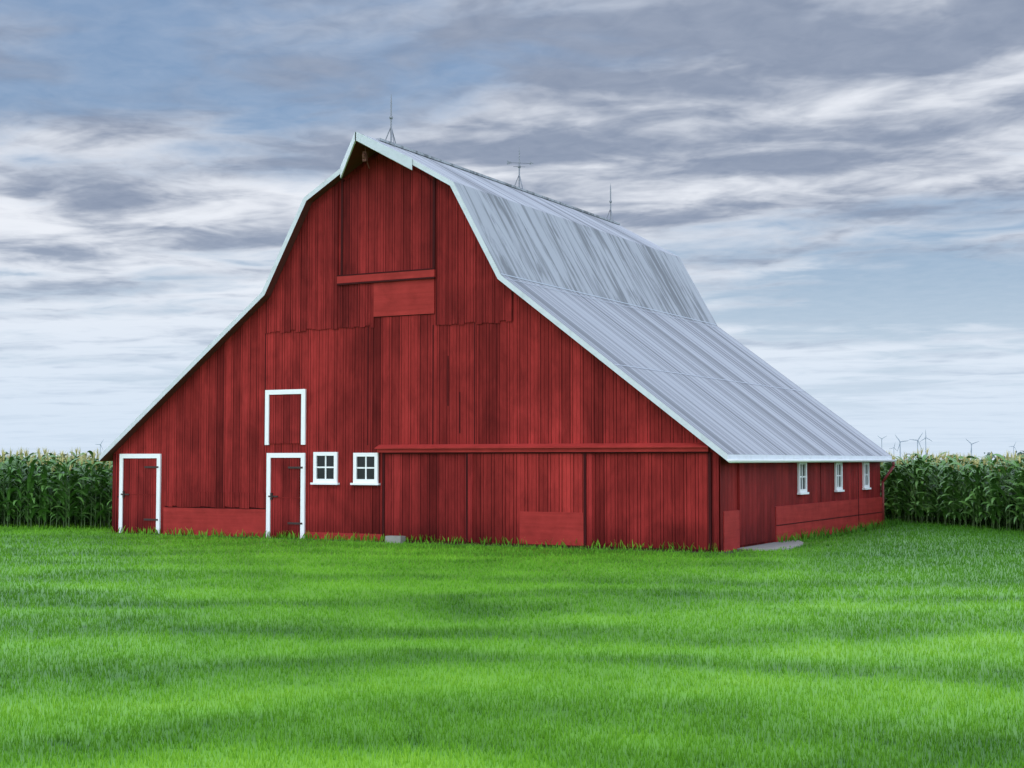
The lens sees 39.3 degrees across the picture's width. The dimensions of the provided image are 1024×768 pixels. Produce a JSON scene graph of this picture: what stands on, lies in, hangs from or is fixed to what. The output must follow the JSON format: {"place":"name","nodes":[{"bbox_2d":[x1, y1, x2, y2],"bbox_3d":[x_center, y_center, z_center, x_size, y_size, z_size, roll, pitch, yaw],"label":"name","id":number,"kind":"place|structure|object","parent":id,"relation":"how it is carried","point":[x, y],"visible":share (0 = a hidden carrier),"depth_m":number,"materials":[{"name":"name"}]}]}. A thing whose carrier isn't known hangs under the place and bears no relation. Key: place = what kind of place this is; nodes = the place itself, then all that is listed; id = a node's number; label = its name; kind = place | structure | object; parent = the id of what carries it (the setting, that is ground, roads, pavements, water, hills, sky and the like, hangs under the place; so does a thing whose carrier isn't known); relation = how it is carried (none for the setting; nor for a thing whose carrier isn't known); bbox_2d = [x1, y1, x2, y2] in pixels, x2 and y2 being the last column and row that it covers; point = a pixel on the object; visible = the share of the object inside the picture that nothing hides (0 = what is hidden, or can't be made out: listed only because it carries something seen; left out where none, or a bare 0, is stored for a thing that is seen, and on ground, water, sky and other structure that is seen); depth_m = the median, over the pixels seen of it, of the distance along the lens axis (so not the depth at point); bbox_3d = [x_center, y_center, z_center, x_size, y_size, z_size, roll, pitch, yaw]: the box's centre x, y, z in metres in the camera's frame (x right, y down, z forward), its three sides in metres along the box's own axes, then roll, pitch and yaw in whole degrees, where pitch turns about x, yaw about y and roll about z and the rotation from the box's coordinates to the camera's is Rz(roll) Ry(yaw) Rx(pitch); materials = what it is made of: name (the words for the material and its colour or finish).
{"place":"outdoors","nodes":[
{"label":"outdoors","id":0,"kind":"place"},
{"bbox_2d":[114,152,879,551],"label":"barn walls","id":1,"kind":"structure","parent":0,"point":[540,378],"depth_m":32.30,"materials":[{"name":"red wood"}]},
{"bbox_2d":[119,389,870,538],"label":"white barn trim","id":2,"kind":"structure","parent":1,"relation":"attached to","point":[375,480],"depth_m":33.31,"materials":[{"name":"white wood"}]},
{"bbox_2d":[99,132,891,460],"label":"barn roof","id":3,"kind":"structure","parent":1,"relation":"on","point":[519,234],"depth_m":34.06,"materials":[{"name":"silver metal"}]},
{"bbox_2d":[362,146,369,168],"bbox_3d":[-3.256,-5.109,32.034,0.100,0.555,0.263,-2,-3,28],"label":"pulley","id":4,"kind":"object","parent":3,"relation":"hanging from","point":[365,156],"visible":0.93,"depth_m":31.95,"materials":[{"name":"orange metal"}]},
{"bbox_2d":[385,95,614,223],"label":"lightning rods","id":5,"kind":"object","parent":3,"relation":"on","point":[392,136],"visible":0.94,"depth_m":38.32,"materials":[{"name":"silver metal"}]},
{"bbox_2d":[375,138,805,391],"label":"roof seams","id":6,"kind":"object","parent":3,"relation":"on","point":[475,173],"visible":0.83,"depth_m":36.04,"materials":[{"name":"silver metal"}]},
{"bbox_2d":[727,460,895,523],"bbox_3d":[7.319,2.674,33.830,0.362,1.776,13.320,-2,-3,28],"label":"gutter downspout","id":7,"kind":"object","parent":3,"relation":"attached to","point":[799,461],"visible":0.98,"depth_m":34.44,"materials":[{"name":"paint"}]},
{"bbox_2d":[112,154,882,551],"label":"boards","id":8,"kind":"object","parent":1,"relation":"attached to","point":[654,500],"visible":0.95,"depth_m":31.59,"materials":[{"name":"red wood"}]},
{"bbox_2d":[317,456,866,488],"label":"window panes","id":9,"kind":"structure","parent":1,"relation":"in","point":[330,471],"depth_m":32.79,"materials":[{"name":"glass"}]},
{"bbox_2d":[117,177,880,551],"bbox_3d":[1.048,-0.570,32.993,20.451,8.268,9.887,1,-3,-10],"label":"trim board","id":10,"kind":"object","parent":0,"point":[459,421],"visible":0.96,"depth_m":31.56,"materials":[{"name":"red wood"}]},
{"bbox_2d":[0,460,1023,767],"bbox_3d":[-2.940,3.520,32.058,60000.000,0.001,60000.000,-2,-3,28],"label":"ground","id":11,"kind":"structure","parent":0,"point":[572,578],"depth_m":13.77,"materials":[{"name":"green plant"}]},
{"bbox_2d":[108,528,875,552],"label":"concrete pads","id":12,"kind":"object","parent":11,"relation":"on","point":[765,547],"visible":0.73,"depth_m":30.35,"materials":[{"name":"concrete"}]},
{"bbox_2d":[110,517,909,551],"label":"wall weeds","id":13,"kind":"object","parent":11,"relation":"on","point":[869,526],"depth_m":33.03,"materials":[{"name":"green plant"}]},
{"bbox_2d":[96,430,1016,458],"bbox_3d":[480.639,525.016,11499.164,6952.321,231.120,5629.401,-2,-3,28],"label":"wind turbines","id":14,"kind":"object","parent":11,"relation":"on","point":[878,436],"visible":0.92,"depth_m":8325.50,"materials":[{"name":"grey"}]},
{"bbox_2d":[0,0,1023,459],"label":"sky","id":15,"kind":"structure","parent":0,"point":[839,184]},
{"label":"corn","id":16,"kind":"object","parent":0,"visible":0},
{"bbox_2d":[0,450,1023,531],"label":"corn leaves","id":17,"kind":"object","parent":16,"relation":"on","point":[986,490],"visible":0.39,"depth_m":38.78,"materials":[{"name":"green plant"}]},
{"bbox_2d":[0,446,1023,472],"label":"corn tassels","id":18,"kind":"object","parent":17,"relation":"on","point":[82,458],"visible":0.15,"depth_m":40.24,"materials":[{"name":"yellow"}]}
]}

